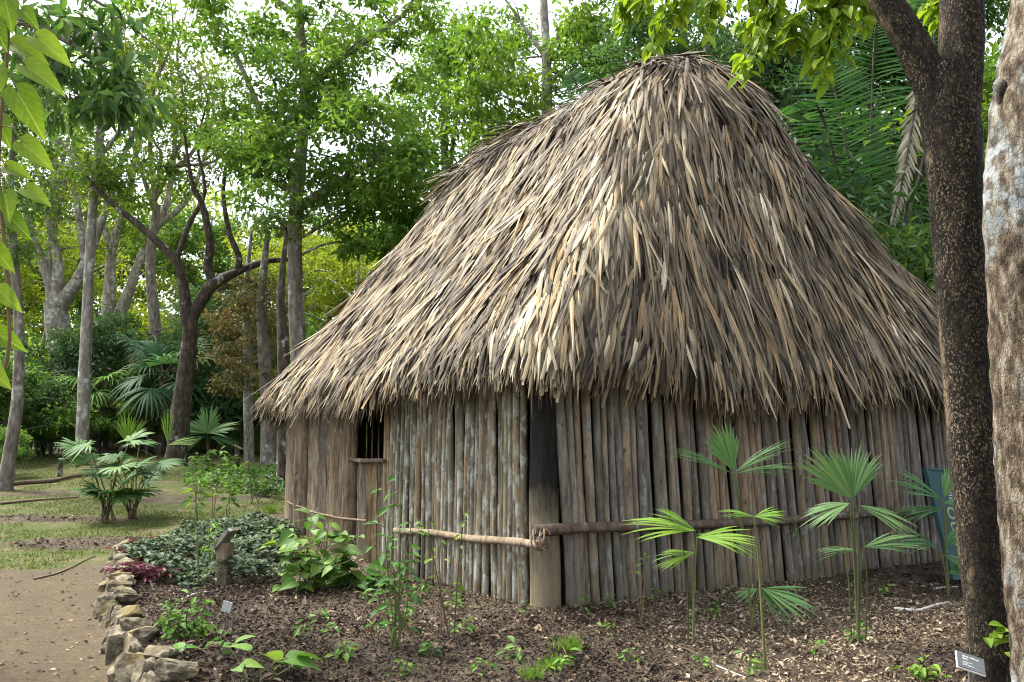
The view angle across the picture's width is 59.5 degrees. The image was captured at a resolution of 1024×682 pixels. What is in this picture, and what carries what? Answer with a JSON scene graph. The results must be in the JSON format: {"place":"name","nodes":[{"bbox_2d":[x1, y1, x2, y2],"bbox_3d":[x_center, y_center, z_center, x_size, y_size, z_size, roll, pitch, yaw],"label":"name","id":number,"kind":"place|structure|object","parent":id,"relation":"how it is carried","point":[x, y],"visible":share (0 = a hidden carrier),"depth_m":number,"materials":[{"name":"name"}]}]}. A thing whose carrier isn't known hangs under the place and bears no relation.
{"place":"outdoors","nodes":[
{"label":"outdoors","id":0,"kind":"place"},
{"bbox_2d":[0,451,310,569],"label":"grass","id":1,"kind":"structure","parent":0,"point":[72,511],"depth_m":13.08,"materials":[{"name":"plant"}]},
{"bbox_2d":[0,435,968,681],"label":"ground","id":2,"kind":"structure","parent":0,"point":[46,597],"depth_m":7.32,"materials":[{"name":"soil"}]},
{"bbox_2d":[0,423,39,463],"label":"shrub","id":3,"kind":"object","parent":2,"relation":"on","point":[23,453],"visible":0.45,"depth_m":17.19,"materials":[{"name":"green plant"}]},
{"bbox_2d":[0,329,51,449],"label":"shrub","id":4,"kind":"object","parent":2,"relation":"on","point":[39,344],"visible":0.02,"depth_m":25.76,"materials":[{"name":"green plant"}]},
{"bbox_2d":[0,0,71,389],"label":"climbing vine","id":5,"kind":"object","parent":2,"relation":"on","point":[23,102],"visible":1,"depth_m":3.06,"materials":[{"name":"green plant"}]},
{"bbox_2d":[0,376,76,458],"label":"shrub","id":6,"kind":"object","parent":2,"relation":"on","point":[51,393],"visible":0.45,"depth_m":20.66,"materials":[{"name":"green plant"}]},
{"bbox_2d":[0,496,79,504],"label":"surface root","id":7,"kind":"object","parent":2,"relation":"on","point":[15,501],"visible":0.93,"depth_m":14.02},
{"bbox_2d":[0,57,85,490],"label":"slender tree","id":8,"kind":"object","parent":2,"relation":"on","point":[8,463],"visible":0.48,"depth_m":15.67,"materials":[{"name":"green plant"}]},
{"bbox_2d":[21,416,75,457],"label":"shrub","id":9,"kind":"object","parent":2,"relation":"on","point":[40,442],"visible":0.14,"depth_m":21.41,"materials":[{"name":"green plant"}]},
{"bbox_2d":[0,350,100,459],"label":"shrub","id":10,"kind":"object","parent":2,"relation":"on","point":[31,379],"visible":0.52,"depth_m":20.09,"materials":[{"name":"green plant"}]},
{"bbox_2d":[0,569,101,681],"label":"path grit","id":11,"kind":"object","parent":2,"relation":"on","point":[54,668],"visible":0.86,"depth_m":6.75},
{"bbox_2d":[0,324,118,429],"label":"shrub","id":12,"kind":"object","parent":2,"relation":"on","point":[67,358],"visible":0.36,"depth_m":22.53,"materials":[{"name":"green plant"}]},
{"bbox_2d":[14,472,115,485],"bbox_3d":[-8.376,2.576,16.711,0.282,0.221,2.407,-3,-7,24],"label":"surface root","id":13,"kind":"object","parent":2,"relation":"on","point":[22,482],"visible":0.62,"depth_m":16.27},
{"bbox_2d":[26,375,112,455],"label":"shrub","id":14,"kind":"object","parent":2,"relation":"on","point":[50,451],"visible":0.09,"depth_m":21.56,"materials":[{"name":"green plant"}]},
{"bbox_2d":[0,182,144,328],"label":"forest tree","id":15,"kind":"object","parent":2,"relation":"on","point":[27,279],"visible":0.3,"depth_m":32.57,"materials":[{"name":"green plant"}]},
{"bbox_2d":[0,15,162,444],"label":"airy tree","id":16,"kind":"object","parent":2,"relation":"on","point":[136,236],"visible":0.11,"depth_m":29.71,"materials":[{"name":"green plant"}]},
{"bbox_2d":[1,33,170,464],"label":"slender tree","id":17,"kind":"object","parent":2,"relation":"on","point":[84,386],"visible":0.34,"depth_m":20.04,"materials":[{"name":"green plant"}]},
{"bbox_2d":[1,199,175,334],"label":"forest tree","id":18,"kind":"object","parent":2,"relation":"on","point":[79,307],"visible":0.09,"depth_m":40.97,"materials":[{"name":"green plant"}]},
{"bbox_2d":[0,0,183,151],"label":"overhanging tree","id":19,"kind":"object","parent":2,"relation":"on","point":[105,109],"visible":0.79,"depth_m":7.03,"materials":[{"name":"green plant"}]},
{"bbox_2d":[51,368,142,453],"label":"fan palm tree","id":20,"kind":"object","parent":2,"relation":"on","point":[98,394],"visible":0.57,"depth_m":22.18,"materials":[{"name":"green plant"}]},
{"bbox_2d":[0,51,196,451],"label":"branching tree","id":21,"kind":"object","parent":2,"relation":"on","point":[60,295],"visible":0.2,"depth_m":25.31,"materials":[{"name":"green plant"}]},
{"bbox_2d":[54,428,155,521],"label":"palm clump","id":22,"kind":"object","parent":2,"relation":"on","point":[78,461],"visible":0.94,"depth_m":12.24,"materials":[{"name":"plant"}]},
{"bbox_2d":[66,382,143,453],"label":"shrub","id":23,"kind":"object","parent":2,"relation":"on","point":[106,436],"visible":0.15,"depth_m":22.65,"materials":[{"name":"green plant"}]},
{"bbox_2d":[37,323,177,448],"bbox_3d":[-11.340,1.260,26.632,5.707,4.966,4.820,4,-8,-35],"label":"shrub","id":24,"kind":"object","parent":2,"relation":"on","point":[135,338],"depth_m":26.36,"materials":[{"name":"green plant"}]},
{"bbox_2d":[77,439,187,518],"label":"palm clump","id":25,"kind":"object","parent":2,"relation":"on","point":[154,477],"visible":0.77,"depth_m":12.53,"materials":[{"name":"plant"}]},
{"bbox_2d":[43,304,222,450],"bbox_3d":[-10.948,1.345,25.085,4.198,4.375,4.790,-3,-7,29],"label":"shrub","id":26,"kind":"object","parent":2,"relation":"on","point":[99,329],"visible":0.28,"depth_m":23.88,"materials":[{"name":"green plant"}]},
{"bbox_2d":[100,559,178,583],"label":"purple plant","id":27,"kind":"object","parent":2,"relation":"on","point":[139,574],"visible":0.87,"depth_m":8.45,"materials":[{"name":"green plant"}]},
{"bbox_2d":[90,391,192,455],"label":"palm plant","id":28,"kind":"object","parent":2,"relation":"on","point":[100,423],"visible":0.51,"depth_m":21.55,"materials":[{"name":"green plant"}]},
{"bbox_2d":[122,303,165,331],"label":"shrub","id":29,"kind":"object","parent":2,"relation":"on","point":[141,306],"visible":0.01,"depth_m":33.25,"materials":[{"name":"green plant"}]},
{"bbox_2d":[92,539,199,681],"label":"stone kerb","id":30,"kind":"structure","parent":2,"relation":"on","point":[118,613],"depth_m":6.15,"materials":[{"name":"stone"}]},
{"bbox_2d":[50,18,257,445],"bbox_3d":[-12.095,-3.364,30.507,6.356,14.290,6.317,0,-6,0],"label":"branching tree","id":31,"kind":"object","parent":2,"relation":"on","point":[123,304],"visible":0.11,"depth_m":30.38,"materials":[{"name":"green plant"}]},
{"bbox_2d":[115,410,195,461],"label":"fan palm","id":32,"kind":"object","parent":2,"relation":"on","point":[129,431],"visible":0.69,"depth_m":19.08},
{"bbox_2d":[103,332,217,455],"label":"fan palm tree","id":33,"kind":"object","parent":2,"relation":"on","point":[148,391],"visible":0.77,"depth_m":21.62,"materials":[{"name":"green plant"}]},
{"bbox_2d":[69,0,256,449],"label":"airy tree","id":34,"kind":"object","parent":2,"relation":"on","point":[152,301],"visible":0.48,"depth_m":26.46,"materials":[{"name":"green plant"}]},
{"bbox_2d":[114,350,217,451],"bbox_3d":[-9.594,1.738,24.006,2.998,3.125,3.422,-1,-6,10],"label":"shrub","id":35,"kind":"object","parent":2,"relation":"on","point":[152,378],"visible":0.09,"depth_m":23.05,"materials":[{"name":"green plant"}]},
{"bbox_2d":[60,64,287,465],"bbox_3d":[-7.557,-1.542,19.852,4.720,8.979,3.552,0,-6,0],"label":"forked tree","id":36,"kind":"object","parent":2,"relation":"on","point":[190,314],"visible":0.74,"depth_m":19.76,"materials":[{"name":"green plant"}]},
{"bbox_2d":[152,587,216,643],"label":"herb","id":37,"kind":"object","parent":2,"relation":"on","point":[190,625],"visible":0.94,"depth_m":6.14,"materials":[{"name":"green plant"}]},
{"bbox_2d":[150,409,229,452],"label":"shrub","id":38,"kind":"object","parent":2,"relation":"on","point":[191,436],"visible":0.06,"depth_m":22.50,"materials":[{"name":"green plant"}]},
{"bbox_2d":[111,179,272,322],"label":"forest tree","id":39,"kind":"object","parent":2,"relation":"on","point":[141,292],"visible":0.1,"depth_m":43.48,"materials":[{"name":"green plant"}]},
{"bbox_2d":[180,470,212,588],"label":"tall sapling","id":40,"kind":"object","parent":2,"relation":"on","point":[202,481],"visible":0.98,"depth_m":8.27,"materials":[{"name":"green plant"}]},
{"bbox_2d":[159,281,240,332],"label":"shrub","id":41,"kind":"object","parent":2,"relation":"on","point":[193,292],"visible":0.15,"depth_m":27.73,"materials":[{"name":"green plant"}]},
{"bbox_2d":[107,189,304,312],"bbox_3d":[-11.697,-0.812,36.238,9.277,10.382,6.031,5,-8,-40],"label":"forest tree","id":42,"kind":"object","parent":2,"relation":"on","point":[173,232],"visible":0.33,"depth_m":34.98,"materials":[{"name":"green plant"}]},
{"bbox_2d":[115,511,300,587],"bbox_3d":[-3.348,2.256,9.978,1.963,0.489,3.937,2,-6,-14],"label":"ground cover","id":43,"kind":"object","parent":2,"relation":"on","point":[244,541],"visible":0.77,"depth_m":9.38,"materials":[{"name":"green plant"}]},
{"bbox_2d":[196,521,223,565],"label":"tall sapling","id":44,"kind":"object","parent":2,"relation":"on","point":[202,549],"visible":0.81,"depth_m":8.95,"materials":[{"name":"green plant"}]},
{"bbox_2d":[188,449,240,469],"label":"bush","id":45,"kind":"object","parent":2,"relation":"on","point":[207,459],"visible":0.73,"depth_m":18.52,"materials":[{"name":"green plant"}]},
{"bbox_2d":[188,403,241,451],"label":"fan palm","id":46,"kind":"object","parent":2,"relation":"on","point":[210,427],"visible":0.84,"depth_m":20.64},
{"bbox_2d":[141,290,289,449],"bbox_3d":[-8.993,1.179,26.098,4.797,5.000,5.475,1,-6,-5],"label":"shrub","id":47,"kind":"object","parent":2,"relation":"on","point":[209,307],"visible":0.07,"depth_m":24.61,"materials":[{"name":"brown plant"}]},
{"bbox_2d":[145,328,289,439],"bbox_3d":[-7.365,1.401,22.923,4.106,3.750,3.598,3,-7,-23],"label":"shrub","id":48,"kind":"object","parent":2,"relation":"on","point":[224,403],"visible":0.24,"depth_m":22.19,"materials":[{"name":"green plant"}]},
{"bbox_2d":[204,629,231,655],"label":"seedling","id":49,"kind":"object","parent":2,"relation":"on","point":[226,645],"visible":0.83,"depth_m":5.60,"materials":[{"name":"green plant"}]},
{"bbox_2d":[188,390,259,454],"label":"shrub","id":50,"kind":"object","parent":2,"relation":"on","point":[215,445],"visible":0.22,"depth_m":22.57,"materials":[{"name":"green plant"}]},
{"bbox_2d":[201,446,246,518],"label":"tall sapling","id":51,"kind":"object","parent":2,"relation":"on","point":[234,490],"visible":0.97,"depth_m":11.33,"materials":[{"name":"green plant"}]},
{"bbox_2d":[211,527,238,586],"bbox_3d":[-2.672,2.039,8.328,0.189,0.599,0.162,-2,-7,18],"label":"label post","id":52,"kind":"object","parent":2,"relation":"on","point":[223,546],"visible":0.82,"depth_m":8.29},
{"bbox_2d":[181,460,284,494],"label":"ground cover","id":53,"kind":"object","parent":2,"relation":"on","point":[224,470],"visible":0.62,"depth_m":16.46,"materials":[{"name":"green plant"}]},
{"bbox_2d":[196,230,285,461],"bbox_3d":[-6.393,0.145,21.055,2.112,5.642,2.575,0,-6,0],"label":"slender tree","id":54,"kind":"object","parent":2,"relation":"on","point":[223,324],"visible":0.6,"depth_m":20.82,"materials":[{"name":"brown plant"}]},
{"bbox_2d":[219,365,288,445],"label":"shrub","id":55,"kind":"object","parent":2,"relation":"on","point":[257,437],"visible":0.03,"depth_m":23.12,"materials":[{"name":"green plant"}]},
{"bbox_2d":[238,460,274,503],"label":"shrub","id":56,"kind":"object","parent":2,"relation":"on","point":[252,471],"visible":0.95,"depth_m":13.84,"materials":[{"name":"green plant"}]},
{"bbox_2d":[239,472,284,496],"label":"bush","id":57,"kind":"object","parent":2,"relation":"on","point":[270,489],"visible":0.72,"depth_m":14.55,"materials":[{"name":"green plant"}]},
{"bbox_2d":[219,232,308,461],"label":"slender tree","id":58,"kind":"object","parent":2,"relation":"on","point":[265,373],"visible":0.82,"depth_m":19.99,"materials":[{"name":"brown plant"}]},
{"bbox_2d":[223,317,318,366],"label":"shrub","id":59,"kind":"object","parent":2,"relation":"on","point":[308,335],"visible":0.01,"depth_m":27.45,"materials":[{"name":"green plant"}]},
{"bbox_2d":[228,635,321,681],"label":"squash plant","id":60,"kind":"object","parent":2,"relation":"on","point":[297,657],"visible":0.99,"depth_m":4.98,"materials":[{"name":"green plant"}]},
{"bbox_2d":[250,189,319,486],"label":"slender tree","id":61,"kind":"object","parent":2,"relation":"on","point":[282,351],"visible":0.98,"depth_m":16.06,"materials":[{"name":"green plant"}]},
{"bbox_2d":[117,0,469,362],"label":"broad tree","id":62,"kind":"object","parent":2,"relation":"on","point":[271,156],"visible":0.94,"depth_m":17.91,"materials":[{"name":"green plant"}]},
{"bbox_2d":[221,220,382,330],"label":"forest tree","id":63,"kind":"object","parent":2,"relation":"on","point":[276,266],"visible":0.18,"depth_m":33.80,"materials":[{"name":"green plant"}]},
{"bbox_2d":[287,309,330,340],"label":"shrub","id":64,"kind":"object","parent":2,"relation":"on","point":[314,324],"visible":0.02,"depth_m":30.54,"materials":[{"name":"green plant"}]},
{"bbox_2d":[242,193,378,322],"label":"forest tree","id":65,"kind":"object","parent":2,"relation":"on","point":[317,217],"visible":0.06,"depth_m":44.95,"materials":[{"name":"green plant"}]},
{"bbox_2d":[258,508,374,592],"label":"heart leaf plant","id":66,"kind":"object","parent":2,"relation":"on","point":[316,572],"visible":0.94,"depth_m":8.16,"materials":[{"name":"plant"}]},
{"bbox_2d":[273,222,386,323],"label":"forest tree","id":67,"kind":"object","parent":2,"relation":"on","point":[359,271],"visible":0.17,"depth_m":30.43,"materials":[{"name":"green plant"}]},
{"bbox_2d":[324,641,360,662],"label":"seedling","id":68,"kind":"object","parent":2,"relation":"on","point":[345,656],"visible":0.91,"depth_m":5.56,"materials":[{"name":"green plant"}]},
{"bbox_2d":[321,557,389,589],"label":"heart leaf plant","id":69,"kind":"object","parent":2,"relation":"on","point":[370,581],"visible":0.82,"depth_m":8.20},
{"bbox_2d":[363,475,428,649],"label":"tall sapling","id":70,"kind":"object","parent":2,"relation":"on","point":[386,581],"visible":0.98,"depth_m":5.99,"materials":[{"name":"green plant"}]},
{"bbox_2d":[414,506,469,638],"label":"tall sapling","id":71,"kind":"object","parent":2,"relation":"on","point":[461,587],"visible":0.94,"depth_m":6.27,"materials":[{"name":"green plant"}]},
{"bbox_2d":[359,1,558,265],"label":"forest tree","id":72,"kind":"object","parent":2,"relation":"on","point":[438,57],"visible":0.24,"depth_m":27.50,"materials":[{"name":"green plant"}]},
{"bbox_2d":[447,617,475,636],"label":"seedling","id":73,"kind":"object","parent":2,"relation":"on","point":[471,628],"visible":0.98,"depth_m":6.29,"materials":[{"name":"green plant"}]},
{"bbox_2d":[0,513,968,681],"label":"mulch chips","id":74,"kind":"object","parent":2,"relation":"on","point":[369,673],"visible":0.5,"depth_m":6.47,"materials":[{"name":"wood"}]},
{"bbox_2d":[0,37,986,434],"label":"distant woods","id":75,"kind":"object","parent":2,"relation":"on","point":[30,331],"depth_m":48.89,"materials":[{"name":"green plant"}]},
{"bbox_2d":[495,636,523,662],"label":"seedling","id":76,"kind":"object","parent":2,"relation":"on","point":[518,655],"visible":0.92,"depth_m":5.66,"materials":[{"name":"green plant"}]},
{"bbox_2d":[429,0,634,156],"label":"slender tree","id":77,"kind":"object","parent":2,"relation":"on","point":[574,29],"visible":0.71,"depth_m":23.24,"materials":[{"name":"green plant"}]},
{"bbox_2d":[517,663,554,681],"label":"grass tuft","id":78,"kind":"object","parent":2,"relation":"on","point":[536,670],"visible":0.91,"depth_m":5.18,"materials":[{"name":"green plant"}]},
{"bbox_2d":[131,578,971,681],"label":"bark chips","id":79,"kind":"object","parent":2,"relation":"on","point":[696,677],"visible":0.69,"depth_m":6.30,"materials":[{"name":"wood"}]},
{"bbox_2d":[534,653,573,671],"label":"grass tuft","id":80,"kind":"object","parent":2,"relation":"on","point":[548,663],"visible":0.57,"depth_m":5.41,"materials":[{"name":"green plant"}]},
{"bbox_2d":[550,647,580,673],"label":"seedling","id":81,"kind":"object","parent":2,"relation":"on","point":[559,660],"visible":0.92,"depth_m":5.31,"materials":[{"name":"green plant"}]},
{"bbox_2d":[548,632,590,652],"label":"grass tuft","id":82,"kind":"object","parent":2,"relation":"on","point":[572,644],"visible":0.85,"depth_m":5.82,"materials":[{"name":"green plant"}]},
{"bbox_2d":[553,69,601,108],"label":"feather palm","id":83,"kind":"object","parent":2,"relation":"on","point":[567,81],"visible":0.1,"depth_m":17.66,"materials":[{"name":"green plant"}]},
{"bbox_2d":[242,47,948,610],"bbox_3d":[1.714,-0.165,12.688,9.681,6.191,8.853,4,-7,-33],"label":"thatched hut","id":84,"kind":"object","parent":2,"relation":"on","point":[582,313],"visible":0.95,"depth_m":8.61,"materials":[{"name":"plant"}]},
{"bbox_2d":[628,539,650,623],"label":"slim sapling","id":85,"kind":"object","parent":2,"relation":"on","point":[641,606],"visible":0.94,"depth_m":6.63,"materials":[{"name":"green plant"}]},
{"bbox_2d":[563,0,785,95],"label":"forest tree","id":86,"kind":"object","parent":2,"relation":"on","point":[638,31],"visible":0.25,"depth_m":19.75,"materials":[{"name":"green plant"}]},
{"bbox_2d":[622,507,760,643],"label":"fan palm","id":87,"kind":"object","parent":2,"relation":"on","point":[718,537],"visible":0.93,"depth_m":5.99,"materials":[{"name":"plant"}]},
{"bbox_2d":[668,420,798,629],"bbox_3d":[1.603,1.350,6.472,1.085,1.568,0.194,1,-6,-5],"label":"fan palm","id":88,"kind":"object","parent":2,"relation":"on","point":[724,450],"visible":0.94,"depth_m":6.53,"materials":[{"name":"plant"}]},
{"bbox_2d":[733,650,766,676],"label":"seedling","id":89,"kind":"object","parent":2,"relation":"on","point":[751,662],"visible":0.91,"depth_m":5.25,"materials":[{"name":"green plant"}]},
{"bbox_2d":[718,506,783,670],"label":"fan palm","id":90,"kind":"object","parent":2,"relation":"on","point":[765,515],"visible":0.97,"depth_m":5.31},
{"bbox_2d":[735,586,818,628],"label":"frond","id":91,"kind":"object","parent":90,"relation":"attached to","point":[774,595],"visible":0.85,"depth_m":6.44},
{"bbox_2d":[675,195,936,476],"bbox_3d":[5.885,0.643,13.440,5.350,5.472,6.890,4,-7,-31],"label":"shrub","id":92,"kind":"object","parent":2,"relation":"on","point":[919,258],"visible":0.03,"depth_m":12.98,"materials":[{"name":"green plant"}]},
{"bbox_2d":[611,0,1010,681],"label":"fork tree","id":93,"kind":"object","parent":2,"relation":"on","point":[945,80],"visible":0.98,"depth_m":4.75,"materials":[{"name":"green plant"}]},
{"bbox_2d":[705,2,928,252],"bbox_3d":[5.835,-1.527,17.371,4.182,9.597,4.491,0,-6,0],"label":"forest tree","id":94,"kind":"object","parent":2,"relation":"on","point":[777,85],"visible":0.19,"depth_m":16.72,"materials":[{"name":"green plant"}]},
{"bbox_2d":[777,113,931,290],"bbox_3d":[4.493,0.138,15.495,6.297,7.187,7.185,1,-6,-12],"label":"shrub","id":95,"kind":"object","parent":2,"relation":"on","point":[885,198],"visible":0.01,"depth_m":13.24,"materials":[{"name":"green plant"}]},
{"bbox_2d":[776,0,938,257],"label":"feather palm","id":96,"kind":"object","parent":2,"relation":"on","point":[911,147],"visible":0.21,"depth_m":14.45,"materials":[{"name":"green plant"}]},
{"bbox_2d":[797,442,926,645],"bbox_3d":[2.383,1.387,6.063,0.874,1.407,0.351,-1,-6,13],"label":"fan palm","id":97,"kind":"object","parent":2,"relation":"on","point":[849,485],"visible":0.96,"depth_m":6.09,"materials":[{"name":"plant"}]},
{"bbox_2d":[798,0,1010,250],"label":"forest tree","id":98,"kind":"object","parent":2,"relation":"on","point":[994,13],"visible":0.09,"depth_m":17.93,"materials":[{"name":"green plant"}]},
{"bbox_2d":[889,223,934,294],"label":"shrub","id":99,"kind":"object","parent":2,"relation":"on","point":[913,242],"visible":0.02,"depth_m":12.07,"materials":[{"name":"green plant"}]},
{"bbox_2d":[891,654,950,681],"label":"seedling","id":100,"kind":"object","parent":2,"relation":"on","point":[920,670],"visible":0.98,"depth_m":5.08,"materials":[{"name":"green plant"}]},
{"bbox_2d":[883,468,959,596],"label":"fan palm","id":101,"kind":"object","parent":2,"relation":"on","point":[946,480],"visible":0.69,"depth_m":7.94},
{"bbox_2d":[861,5,1004,246],"bbox_3d":[14.926,-2.781,30.605,8.616,14.832,13.252,-3,-7,22],"label":"forest tree","id":102,"kind":"object","parent":2,"relation":"on","point":[999,40],"depth_m":26.26,"materials":[{"name":"green plant"}]},
{"bbox_2d":[922,467,960,579],"bbox_3d":[4.311,1.780,8.762,0.535,1.086,0.345,3,-7,-28],"label":"teal board","id":103,"kind":"object","parent":2,"relation":"on","point":[933,478],"visible":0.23,"depth_m":8.75,"materials":[{"name":"paint"}]},
{"bbox_2d":[916,40,1000,215],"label":"forest tree","id":104,"kind":"object","parent":2,"relation":"on","point":[987,77],"visible":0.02,"depth_m":15.94,"materials":[{"name":"green plant"}]},
{"bbox_2d":[955,650,985,681],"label":"plaque","id":105,"kind":"object","parent":2,"relation":"on","point":[969,663],"visible":1,"depth_m":4.30,"materials":[{"name":"metal"}]},
{"bbox_2d":[982,0,1023,681],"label":"lichened tree","id":106,"kind":"object","parent":2,"relation":"on","point":[1003,211],"visible":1,"depth_m":4.22,"materials":[{"name":"grey plant"}]},
{"bbox_2d":[0,0,1008,332],"label":"sky","id":107,"kind":"structure","parent":0,"point":[534,5],"materials":[{"name":"white"}]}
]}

